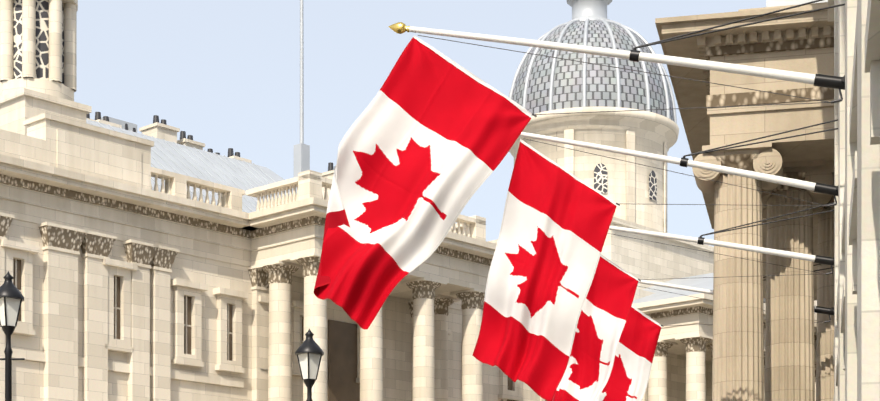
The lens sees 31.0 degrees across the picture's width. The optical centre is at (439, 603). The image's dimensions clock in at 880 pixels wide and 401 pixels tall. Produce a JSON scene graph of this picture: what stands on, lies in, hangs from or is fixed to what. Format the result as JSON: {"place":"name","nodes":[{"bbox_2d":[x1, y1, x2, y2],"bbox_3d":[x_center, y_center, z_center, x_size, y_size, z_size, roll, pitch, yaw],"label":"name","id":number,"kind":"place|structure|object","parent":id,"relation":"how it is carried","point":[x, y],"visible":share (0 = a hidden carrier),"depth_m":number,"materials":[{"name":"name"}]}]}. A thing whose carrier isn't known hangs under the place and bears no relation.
{"place":"outdoors","nodes":[
{"label":"outdoors","id":0,"kind":"place"},
{"bbox_2d":[74,0,765,246],"label":"sky","id":1,"kind":"structure","parent":0,"point":[223,73],"materials":[{"name":"blue"}]},
{"label":"ground","id":2,"kind":"structure","parent":0,"visible":0},
{"bbox_2d":[0,0,816,400],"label":"building","id":3,"kind":"structure","parent":2,"relation":"on","point":[156,260],"depth_m":66.97,"materials":[{"name":"stone"}]},
{"bbox_2d":[509,0,676,123],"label":"dome","id":4,"kind":"structure","parent":3,"relation":"on","point":[541,83],"depth_m":98.73,"materials":[{"name":"grey tile"}]},
{"bbox_2d":[655,0,879,400],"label":"building","id":5,"kind":"structure","parent":2,"relation":"on","point":[841,41],"depth_m":29.70,"materials":[{"name":"stone"}]},
{"bbox_2d":[388,0,844,326],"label":"flagpoles","id":6,"kind":"object","parent":5,"relation":"on","point":[818,80],"visible":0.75,"depth_m":22.21,"materials":[{"name":"white metal"}]},
{"bbox_2d":[314,36,532,328],"bbox_3d":[-0.243,-4.892,18.426,2.488,3.631,0.939,0,0,-21],"label":"flag","id":7,"kind":"object","parent":6,"relation":"attached to","point":[430,137],"visible":1,"depth_m":18.39,"materials":[{"name":"red fabric"}]},
{"bbox_2d":[472,139,616,400],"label":"flag","id":8,"kind":"object","parent":6,"relation":"attached to","point":[556,222],"visible":1,"depth_m":22.99,"materials":[{"name":"red fabric"}]},
{"bbox_2d":[554,254,638,400],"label":"flag","id":9,"kind":"object","parent":6,"relation":"attached to","point":[605,310],"visible":0.67,"depth_m":27.75,"materials":[{"name":"red fabric"}]},
{"bbox_2d":[597,305,661,400],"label":"flag","id":10,"kind":"object","parent":6,"relation":"attached to","point":[628,380],"visible":0.44,"depth_m":32.32,"materials":[{"name":"red fabric"}]},
{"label":"road","id":11,"kind":"structure","parent":0,"visible":0},
{"bbox_2d":[0,271,24,400],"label":"street lamp","id":12,"kind":"object","parent":11,"relation":"on","point":[11,298],"visible":1,"depth_m":43.92,"materials":[{"name":"black metal"}]},
{"bbox_2d":[295,328,323,400],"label":"street lamp","id":13,"kind":"object","parent":11,"relation":"on","point":[309,352],"visible":1,"depth_m":47.70,"materials":[{"name":"black metal"}]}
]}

